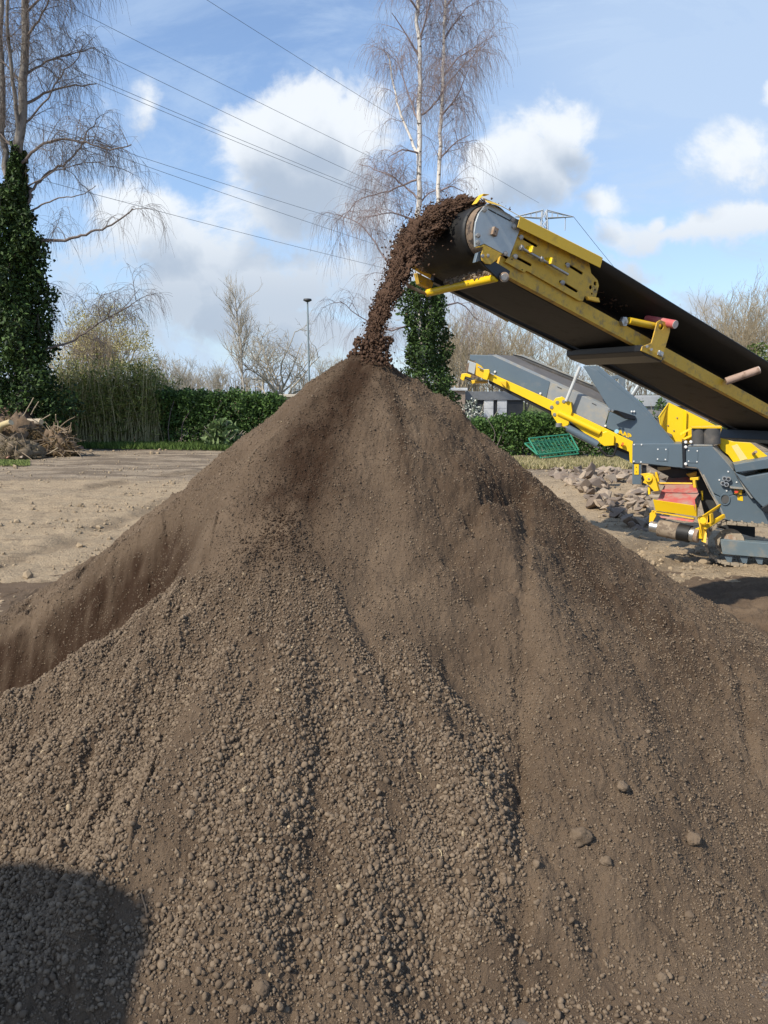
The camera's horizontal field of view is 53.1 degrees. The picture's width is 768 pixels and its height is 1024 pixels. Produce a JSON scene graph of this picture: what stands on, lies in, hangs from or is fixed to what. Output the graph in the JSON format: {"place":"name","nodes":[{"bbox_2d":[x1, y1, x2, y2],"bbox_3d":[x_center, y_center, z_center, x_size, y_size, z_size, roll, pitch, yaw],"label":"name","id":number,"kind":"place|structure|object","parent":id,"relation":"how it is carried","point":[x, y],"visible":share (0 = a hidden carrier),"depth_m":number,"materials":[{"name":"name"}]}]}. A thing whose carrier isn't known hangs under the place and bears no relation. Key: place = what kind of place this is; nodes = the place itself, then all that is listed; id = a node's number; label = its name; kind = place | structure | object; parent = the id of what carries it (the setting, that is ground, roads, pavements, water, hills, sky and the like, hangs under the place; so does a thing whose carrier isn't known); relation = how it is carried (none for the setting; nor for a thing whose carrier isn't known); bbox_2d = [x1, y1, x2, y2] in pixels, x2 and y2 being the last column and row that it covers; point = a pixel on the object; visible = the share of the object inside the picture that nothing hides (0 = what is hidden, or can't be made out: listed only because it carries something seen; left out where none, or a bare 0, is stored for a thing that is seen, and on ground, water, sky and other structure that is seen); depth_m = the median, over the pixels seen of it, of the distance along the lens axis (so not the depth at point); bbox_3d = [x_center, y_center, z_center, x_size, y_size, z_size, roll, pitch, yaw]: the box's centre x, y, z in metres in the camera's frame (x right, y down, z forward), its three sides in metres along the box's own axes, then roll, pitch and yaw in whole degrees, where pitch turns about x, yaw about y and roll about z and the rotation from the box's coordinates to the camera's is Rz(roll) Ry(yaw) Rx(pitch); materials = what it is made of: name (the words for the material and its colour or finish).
{"place":"outdoors","nodes":[
{"label":"outdoors","id":0,"kind":"place"},
{"bbox_2d":[220,394,295,417],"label":"house","id":1,"kind":"structure","parent":0,"point":[288,396],"depth_m":61.15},
{"bbox_2d":[207,0,536,201],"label":"power line","id":2,"kind":"object","parent":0,"point":[349,89],"visible":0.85,"depth_m":110.79,"materials":[{"name":"metal"}]},
{"bbox_2d":[0,395,767,1023],"bbox_3d":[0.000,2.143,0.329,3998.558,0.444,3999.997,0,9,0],"label":"ground","id":3,"kind":"structure","parent":0,"point":[42,551],"depth_m":15.38,"materials":[{"name":"soil"}]},
{"bbox_2d":[0,459,29,465],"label":"lawn patch","id":4,"kind":"object","parent":3,"relation":"on","point":[9,462],"visible":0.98,"depth_m":25.07,"materials":[{"name":"green plant"}]},
{"bbox_2d":[0,402,31,418],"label":"brush heap","id":5,"kind":"object","parent":3,"relation":"on","point":[26,415],"visible":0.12,"depth_m":29.75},
{"bbox_2d":[0,411,44,445],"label":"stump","id":6,"kind":"object","parent":3,"relation":"on","point":[26,427],"visible":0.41,"depth_m":28.45,"materials":[{"name":"wood"}]},
{"bbox_2d":[0,419,13,432],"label":"log","id":7,"kind":"object","parent":6,"relation":"on","point":[5,424],"visible":0.98,"depth_m":27.73,"materials":[{"name":"brown wood"}]},
{"bbox_2d":[27,418,43,424],"bbox_3d":[-13.382,-3.438,28.884,1.199,0.371,0.312,2,9,14],"label":"log","id":8,"kind":"object","parent":6,"relation":"on","point":[39,420],"visible":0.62,"depth_m":28.69,"materials":[{"name":"wood"}]},
{"bbox_2d":[0,428,59,459],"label":"brushwood pile","id":9,"kind":"object","parent":3,"relation":"on","point":[13,447],"visible":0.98,"depth_m":27.06,"materials":[{"name":"wood"}]},
{"bbox_2d":[30,417,96,456],"bbox_3d":[-12.143,-2.745,28.696,3.147,1.690,2.080,0,9,0],"label":"root stump","id":10,"kind":"object","parent":3,"relation":"on","point":[61,438],"visible":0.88,"depth_m":28.24,"materials":[{"name":"brown wood"}]},
{"bbox_2d":[0,0,174,446],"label":"birch tree","id":11,"kind":"object","parent":3,"relation":"on","point":[25,354],"visible":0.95,"depth_m":29.50,"materials":[{"name":"brown plant"}]},
{"bbox_2d":[48,293,161,386],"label":"hazel shrub","id":12,"kind":"object","parent":3,"relation":"on","point":[128,343],"visible":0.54,"depth_m":40.59,"materials":[{"name":"brown plant"}]},
{"bbox_2d":[41,351,189,443],"bbox_3d":[-12.040,-4.916,33.950,7.230,4.338,3.811,-2,9,-14],"label":"bamboo thicket","id":13,"kind":"object","parent":3,"relation":"on","point":[127,411],"visible":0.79,"depth_m":33.52,"materials":[{"name":"plant"}]},
{"bbox_2d":[116,351,176,386],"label":"bare tree","id":14,"kind":"object","parent":3,"relation":"on","point":[152,364],"visible":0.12,"depth_m":65.67,"materials":[{"name":"brown plant"}]},
{"bbox_2d":[77,439,231,449],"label":"grass","id":15,"kind":"structure","parent":3,"relation":"on","point":[177,445],"depth_m":31.87,"materials":[{"name":"plant"}]},
{"bbox_2d":[146,347,212,390],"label":"bare tree","id":16,"kind":"object","parent":3,"relation":"on","point":[176,372],"visible":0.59,"depth_m":60.87,"materials":[{"name":"brown plant"}]},
{"bbox_2d":[167,364,208,392],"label":"bare tree","id":17,"kind":"object","parent":3,"relation":"on","point":[191,380],"visible":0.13,"depth_m":69.27,"materials":[{"name":"brown plant"}]},
{"bbox_2d":[195,358,238,391],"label":"bare tree","id":18,"kind":"object","parent":3,"relation":"on","point":[216,382],"visible":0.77,"depth_m":77.52,"materials":[{"name":"brown plant"}]},
{"bbox_2d":[154,386,287,444],"bbox_3d":[-7.155,-4.193,34.027,6.431,2.799,2.144,2,9,14],"label":"hedge","id":19,"kind":"object","parent":3,"relation":"on","point":[200,408],"visible":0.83,"depth_m":33.53,"materials":[{"name":"green plant"}]},
{"bbox_2d":[200,417,245,446],"bbox_3d":[-6.750,-3.178,32.034,1.889,1.543,1.666,5,10,31],"label":"shrub","id":20,"kind":"object","parent":3,"relation":"on","point":[222,431],"visible":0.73,"depth_m":31.77,"materials":[{"name":"green plant"}]},
{"bbox_2d":[214,270,267,390],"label":"slender birch","id":21,"kind":"object","parent":3,"relation":"on","point":[241,321],"visible":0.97,"depth_m":69.89,"materials":[{"name":"brown plant"}]},
{"bbox_2d":[224,308,332,393],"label":"bare tree","id":22,"kind":"object","parent":3,"relation":"on","point":[264,377],"visible":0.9,"depth_m":73.97,"materials":[{"name":"brown plant"}]},
{"bbox_2d":[303,298,311,381],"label":"lamp post","id":23,"kind":"object","parent":3,"relation":"on","point":[307,300],"visible":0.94,"depth_m":53.69,"materials":[{"name":"metal"}]},
{"bbox_2d":[309,353,346,378],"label":"bare tree","id":24,"kind":"object","parent":3,"relation":"on","point":[322,368],"visible":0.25,"depth_m":82.63,"materials":[{"name":"brown plant"}]},
{"bbox_2d":[7,366,656,407],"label":"wood","id":25,"kind":"object","parent":3,"relation":"on","point":[482,389],"visible":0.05,"depth_m":135.50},
{"bbox_2d":[0,355,767,1023],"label":"soil crumbs","id":26,"kind":"object","parent":3,"relation":"on","point":[88,857],"visible":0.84,"depth_m":3.32,"materials":[{"name":"soil"}]},
{"bbox_2d":[0,353,767,1023],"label":"soil heap","id":27,"kind":"object","parent":3,"relation":"on","point":[744,599],"visible":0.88,"depth_m":3.88,"materials":[{"name":"soil"}]},
{"bbox_2d":[141,893,147,929],"bbox_3d":[-0.923,1.544,2.969,0.011,0.079,0.129,-4,10,-26],"label":"twig","id":28,"kind":"object","parent":27,"relation":"on","point":[145,907],"visible":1,"depth_m":2.97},
{"bbox_2d":[240,1004,249,1013],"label":"soil clod","id":29,"kind":"object","parent":27,"relation":"on","point":[243,1007],"visible":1,"depth_m":2.67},
{"bbox_2d":[251,978,270,999],"bbox_3d":[-0.440,1.702,2.736,0.063,0.067,0.059,6,11,34],"label":"soil clod","id":30,"kind":"object","parent":27,"relation":"on","point":[261,987],"visible":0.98,"depth_m":2.72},
{"bbox_2d":[272,951,280,962],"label":"soil clod","id":31,"kind":"object","parent":27,"relation":"on","point":[276,957],"visible":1,"depth_m":2.81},
{"bbox_2d":[302,922,311,929],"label":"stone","id":32,"kind":"object","parent":27,"relation":"on","point":[306,925],"visible":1,"depth_m":2.93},
{"bbox_2d":[307,935,316,951],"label":"soil clod","id":33,"kind":"object","parent":27,"relation":"on","point":[311,943],"visible":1,"depth_m":2.89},
{"bbox_2d":[0,353,767,1023],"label":"soil grit","id":34,"kind":"object","parent":27,"relation":"on","point":[666,725],"visible":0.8,"depth_m":3.70,"materials":[{"name":"soil"}]},
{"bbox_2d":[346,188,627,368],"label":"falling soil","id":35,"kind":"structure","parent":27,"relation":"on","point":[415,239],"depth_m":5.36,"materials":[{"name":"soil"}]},
{"bbox_2d":[483,873,490,883],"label":"soil clod","id":36,"kind":"object","parent":27,"relation":"on","point":[486,879],"visible":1,"depth_m":3.14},
{"bbox_2d":[499,877,508,886],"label":"soil clod","id":37,"kind":"object","parent":27,"relation":"on","point":[503,882],"visible":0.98,"depth_m":3.15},
{"bbox_2d":[569,827,593,846],"bbox_3d":[0.847,1.411,3.333,0.112,0.109,0.089,0,9,0],"label":"soil clod","id":38,"kind":"object","parent":27,"relation":"on","point":[581,836],"visible":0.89,"depth_m":3.30,"materials":[{"name":"soil"}]},
{"bbox_2d":[598,856,612,866],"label":"soil clod","id":39,"kind":"object","parent":27,"relation":"on","point":[605,861],"visible":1,"depth_m":3.22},
{"bbox_2d":[616,780,628,791],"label":"soil clod","id":40,"kind":"object","parent":27,"relation":"on","point":[622,785],"visible":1,"depth_m":3.47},
{"bbox_2d":[656,972,668,983],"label":"soil clod","id":41,"kind":"object","parent":27,"relation":"on","point":[662,977],"visible":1,"depth_m":2.98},
{"bbox_2d":[678,975,686,982],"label":"soil clod","id":42,"kind":"object","parent":27,"relation":"on","point":[682,978],"visible":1,"depth_m":2.99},
{"bbox_2d":[684,910,696,922],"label":"soil clod","id":43,"kind":"object","parent":27,"relation":"on","point":[689,915],"visible":1,"depth_m":3.16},
{"bbox_2d":[685,831,701,845],"bbox_3d":[1.383,1.460,3.432,0.065,0.056,0.059,0,9,0],"label":"soil clod","id":44,"kind":"object","parent":27,"relation":"on","point":[693,838],"visible":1,"depth_m":3.42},
{"bbox_2d":[0,448,767,601],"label":"yard crumbs","id":45,"kind":"object","parent":3,"relation":"on","point":[27,574],"visible":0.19,"depth_m":12.99,"materials":[{"name":"soil"}]},
{"bbox_2d":[303,0,518,414],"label":"birch tree","id":46,"kind":"object","parent":3,"relation":"on","point":[423,324],"visible":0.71,"depth_m":36.01,"materials":[{"name":"brown plant"}]},
{"bbox_2d":[390,301,503,390],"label":"bare tree","id":47,"kind":"object","parent":3,"relation":"on","point":[456,362],"visible":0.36,"depth_m":54.94,"materials":[{"name":"brown plant"}]},
{"bbox_2d":[434,388,467,411],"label":"house","id":48,"kind":"structure","parent":3,"relation":"on","point":[460,391],"depth_m":43.48,"materials":[{"name":"brick"}]},
{"bbox_2d":[398,304,516,389],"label":"bare tree","id":49,"kind":"object","parent":3,"relation":"on","point":[466,342],"visible":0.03,"depth_m":73.21,"materials":[{"name":"brown plant"}]},
{"bbox_2d":[462,397,498,419],"bbox_3d":[3.648,-3.834,33.074,2.712,2.192,2.633,0,9,0],"label":"flowering bush","id":50,"kind":"object","parent":3,"relation":"on","point":[476,410],"visible":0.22,"depth_m":32.67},
{"bbox_2d":[443,305,547,390],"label":"bare tree","id":51,"kind":"object","parent":3,"relation":"on","point":[475,386],"visible":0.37,"depth_m":59.98,"materials":[{"name":"brown plant"}]},
{"bbox_2d":[463,317,544,390],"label":"bare tree","id":52,"kind":"object","parent":3,"relation":"on","point":[500,353],"visible":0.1,"depth_m":87.82,"materials":[{"name":"brown plant"}]},
{"bbox_2d":[458,311,566,411],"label":"bare tree","id":53,"kind":"object","parent":3,"relation":"on","point":[557,356],"visible":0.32,"depth_m":63.96,"materials":[{"name":"brown plant"}]},
{"bbox_2d":[515,209,573,403],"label":"pylon","id":54,"kind":"object","parent":3,"relation":"on","point":[546,221],"visible":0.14,"depth_m":162.47,"materials":[{"name":"metal"}]},
{"bbox_2d":[11,118,388,248],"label":"power line","id":55,"kind":"object","parent":54,"relation":"attached to","point":[204,186],"visible":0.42,"depth_m":96.82,"materials":[{"name":"metal"}]},
{"bbox_2d":[12,47,402,208],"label":"power line","id":56,"kind":"object","parent":54,"relation":"attached to","point":[213,132],"visible":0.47,"depth_m":95.89,"materials":[{"name":"metal"}]},
{"bbox_2d":[31,121,392,235],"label":"power line","id":57,"kind":"object","parent":54,"relation":"attached to","point":[207,178],"visible":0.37,"depth_m":97.21,"materials":[{"name":"metal"}]},
{"bbox_2d":[12,9,422,204],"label":"power line","id":58,"kind":"object","parent":54,"relation":"attached to","point":[206,103],"visible":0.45,"depth_m":94.69,"materials":[{"name":"metal"}]},
{"bbox_2d":[30,50,412,209],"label":"power line","id":59,"kind":"object","parent":54,"relation":"attached to","point":[213,128],"visible":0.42,"depth_m":95.92,"materials":[{"name":"metal"}]},
{"bbox_2d":[31,177,429,278],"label":"power line","id":60,"kind":"object","parent":54,"relation":"attached to","point":[206,223],"visible":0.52,"depth_m":97.45,"materials":[{"name":"metal"}]},
{"bbox_2d":[57,0,430,185],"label":"power line","id":61,"kind":"object","parent":54,"relation":"attached to","point":[227,86],"visible":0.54,"depth_m":96.35,"materials":[{"name":"metal"}]},
{"bbox_2d":[524,438,578,458],"bbox_3d":[5.820,-2.202,26.489,1.782,0.649,0.876,-3,9,-20],"label":"fence panel","id":62,"kind":"object","parent":3,"relation":"on","point":[543,457],"visible":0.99,"depth_m":26.49,"materials":[{"name":"green metal"}]},
{"bbox_2d":[528,434,578,454],"bbox_3d":[5.876,-2.339,26.503,1.777,0.676,0.854,-3,9,-18],"label":"fence panel","id":63,"kind":"object","parent":62,"relation":"on","point":[544,453],"visible":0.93,"depth_m":26.45,"materials":[{"name":"green metal"}]},
{"bbox_2d":[468,399,646,456],"bbox_3d":[6.029,-3.075,28.573,7.260,2.495,2.037,4,9,23],"label":"hedge","id":64,"kind":"object","parent":3,"relation":"on","point":[514,431],"visible":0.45,"depth_m":28.39,"materials":[{"name":"green plant"}]},
{"bbox_2d":[529,346,586,378],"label":"bare tree","id":65,"kind":"object","parent":3,"relation":"on","point":[568,365],"visible":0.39,"depth_m":79.29,"materials":[{"name":"brown plant"}]},
{"bbox_2d":[554,470,564,478],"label":"rubble stone","id":66,"kind":"object","parent":3,"relation":"on","point":[558,475],"visible":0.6,"depth_m":19.68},
{"bbox_2d":[566,478,572,484],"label":"rubble stone","id":67,"kind":"object","parent":3,"relation":"on","point":[569,481],"visible":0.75,"depth_m":17.44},
{"bbox_2d":[566,473,576,479],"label":"rubble stone","id":68,"kind":"object","parent":3,"relation":"on","point":[572,476],"visible":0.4,"depth_m":17.96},
{"bbox_2d":[513,454,640,468],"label":"dry grass","id":69,"kind":"structure","parent":3,"relation":"on","point":[536,462],"depth_m":24.61,"materials":[{"name":"plant"}]},
{"bbox_2d":[573,466,582,472],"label":"rubble stone","id":70,"kind":"object","parent":3,"relation":"on","point":[576,470],"visible":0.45,"depth_m":19.50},
{"bbox_2d":[390,194,767,448],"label":"conveyor","id":71,"kind":"object","parent":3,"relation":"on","point":[647,338],"visible":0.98,"depth_m":6.21,"materials":[{"name":"rubber"}]},
{"bbox_2d":[579,471,585,478],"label":"rubble stone","id":72,"kind":"object","parent":3,"relation":"on","point":[582,475],"visible":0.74,"depth_m":17.70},
{"bbox_2d":[580,478,592,492],"bbox_3d":[4.298,-0.566,16.393,0.322,0.412,0.164,-6,35,40],"label":"rubble stone","id":73,"kind":"object","parent":3,"relation":"on","point":[586,482],"visible":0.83,"depth_m":16.30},
{"bbox_2d":[583,470,592,478],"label":"rubble stone","id":74,"kind":"object","parent":3,"relation":"on","point":[589,474],"visible":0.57,"depth_m":18.24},
{"bbox_2d":[585,462,595,475],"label":"rubble stone","id":75,"kind":"object","parent":3,"relation":"on","point":[591,466],"visible":0.6,"depth_m":18.44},
{"bbox_2d":[586,488,594,494],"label":"rubble stone","id":76,"kind":"object","parent":3,"relation":"on","point":[590,491],"visible":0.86,"depth_m":16.10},
{"bbox_2d":[586,494,602,508],"bbox_3d":[4.097,-0.187,14.980,0.357,0.360,0.197,-20,50,10],"label":"rubble stone","id":77,"kind":"object","parent":3,"relation":"on","point":[590,503],"visible":0.74,"depth_m":14.88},
{"bbox_2d":[589,477,608,487],"bbox_3d":[4.593,-0.638,16.546,0.371,0.202,0.489,18,13,29],"label":"rubble stone","id":78,"kind":"object","parent":3,"relation":"on","point":[596,482],"visible":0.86,"depth_m":16.51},
{"bbox_2d":[573,363,631,384],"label":"bare tree","id":79,"kind":"object","parent":3,"relation":"on","point":[609,372],"visible":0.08,"depth_m":72.35,"materials":[{"name":"grey plant"}]},
{"bbox_2d":[604,474,616,481],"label":"rubble stone","id":80,"kind":"object","parent":3,"relation":"on","point":[612,477],"visible":0.88,"depth_m":16.80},
{"bbox_2d":[460,354,767,566],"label":"screening machine","id":81,"kind":"object","parent":3,"relation":"on","point":[672,442],"visible":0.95,"depth_m":10.82,"materials":[{"name":"blue paint"}]},
{"bbox_2d":[609,507,626,517],"bbox_3d":[4.275,0.016,14.108,0.373,0.234,0.131,-23,-49,37],"label":"rubble stone","id":82,"kind":"object","parent":3,"relation":"on","point":[617,511],"visible":0.87,"depth_m":14.06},
{"bbox_2d":[616,473,629,480],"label":"rubble stone","id":83,"kind":"object","parent":3,"relation":"on","point":[622,476],"visible":0.84,"depth_m":17.25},
{"bbox_2d":[620,517,637,524],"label":"rubble stone","id":84,"kind":"object","parent":3,"relation":"on","point":[625,520],"visible":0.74,"depth_m":13.18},
{"bbox_2d":[624,500,636,508],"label":"rubble stone","id":85,"kind":"object","parent":3,"relation":"on","point":[630,503],"visible":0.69,"depth_m":14.84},
{"bbox_2d":[623,492,638,497],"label":"rubble stone","id":86,"kind":"object","parent":3,"relation":"on","point":[627,494],"visible":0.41,"depth_m":15.49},
{"bbox_2d":[628,521,635,527],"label":"rubble stone","id":87,"kind":"object","parent":3,"relation":"on","point":[631,524],"visible":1,"depth_m":13.11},
{"bbox_2d":[630,488,647,495],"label":"rubble stone","id":88,"kind":"object","parent":3,"relation":"on","point":[638,491],"visible":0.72,"depth_m":15.58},
{"bbox_2d":[633,483,644,488],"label":"rubble stone","id":89,"kind":"object","parent":3,"relation":"on","point":[635,486],"visible":0.28,"depth_m":16.17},
{"bbox_2d":[631,524,647,530],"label":"rubble stone","id":90,"kind":"object","parent":3,"relation":"on","point":[638,526],"visible":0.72,"depth_m":13.00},
{"bbox_2d":[634,517,646,526],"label":"rubble stone","id":91,"kind":"object","parent":3,"relation":"on","point":[642,522],"visible":0.71,"depth_m":13.20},
{"bbox_2d":[637,487,646,498],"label":"rubble stone","id":92,"kind":"object","parent":3,"relation":"on","point":[644,495],"visible":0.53,"depth_m":15.57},
{"bbox_2d":[643,507,653,517],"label":"rubble stone","id":93,"kind":"object","parent":3,"relation":"on","point":[648,511],"visible":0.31,"depth_m":13.81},
{"bbox_2d":[648,499,665,514],"bbox_3d":[5.140,0.002,14.461,0.463,0.309,0.162,45,-1,23],"label":"rubble stone","id":94,"kind":"object","parent":3,"relation":"on","point":[651,504],"visible":0.14,"depth_m":14.47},
{"bbox_2d":[651,397,667,418],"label":"round bush","id":95,"kind":"object","parent":3,"relation":"on","point":[660,403],"visible":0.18,"depth_m":44.53,"materials":[{"name":"green plant"}]},
{"bbox_2d":[655,515,669,521],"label":"rubble stone","id":96,"kind":"object","parent":3,"relation":"on","point":[657,518],"visible":0.38,"depth_m":13.57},
{"bbox_2d":[680,280,767,422],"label":"bare tree","id":97,"kind":"object","parent":3,"relation":"on","point":[715,324],"visible":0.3,"depth_m":57.89,"materials":[{"name":"brown plant"}]},
{"bbox_2d":[688,258,767,351],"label":"bare tree","id":98,"kind":"object","parent":3,"relation":"on","point":[722,304],"visible":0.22,"depth_m":62.87,"materials":[{"name":"brown plant"}]},
{"bbox_2d":[708,277,767,359],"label":"bare tree","id":99,"kind":"object","parent":3,"relation":"on","point":[748,332],"visible":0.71,"depth_m":55.96,"materials":[{"name":"brown plant"}]},
{"bbox_2d":[721,341,767,428],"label":"evergreen bush","id":100,"kind":"object","parent":3,"relation":"on","point":[756,348],"visible":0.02,"depth_m":44.01,"materials":[{"name":"green plant"}]},
{"bbox_2d":[735,301,767,349],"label":"bare tree","id":101,"kind":"object","parent":3,"relation":"on","point":[756,329],"visible":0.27,"depth_m":58.13,"materials":[{"name":"grey plant"}]},
{"bbox_2d":[0,0,767,394],"label":"sky","id":102,"kind":"structure","parent":0,"point":[644,123],"materials":[{"name":"blue"}]},
{"bbox_2d":[465,391,522,419],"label":"house","id":103,"kind":"structure","parent":0,"point":[493,402],"depth_m":44.50,"materials":[{"name":"paint"}]},
{"bbox_2d":[484,400,493,418],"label":"door","id":104,"kind":"structure","parent":103,"relation":"in","point":[488,404],"depth_m":44.52,"materials":[{"name":"white paint"}]},
{"bbox_2d":[497,400,506,415],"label":"door","id":105,"kind":"structure","parent":103,"relation":"in","point":[501,404],"depth_m":44.49,"materials":[{"name":"white paint"}]},
{"bbox_2d":[634,395,708,421],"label":"house","id":106,"kind":"structure","parent":0,"point":[650,401],"depth_m":51.35,"materials":[{"name":"paint"}]},
{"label":"rubble stone","id":107,"kind":"object","parent":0,"visible":0},
{"bbox_2d":[606,500,614,506],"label":"rubble stone","id":108,"kind":"object","parent":107,"relation":"on","point":[611,503],"visible":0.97,"depth_m":14.34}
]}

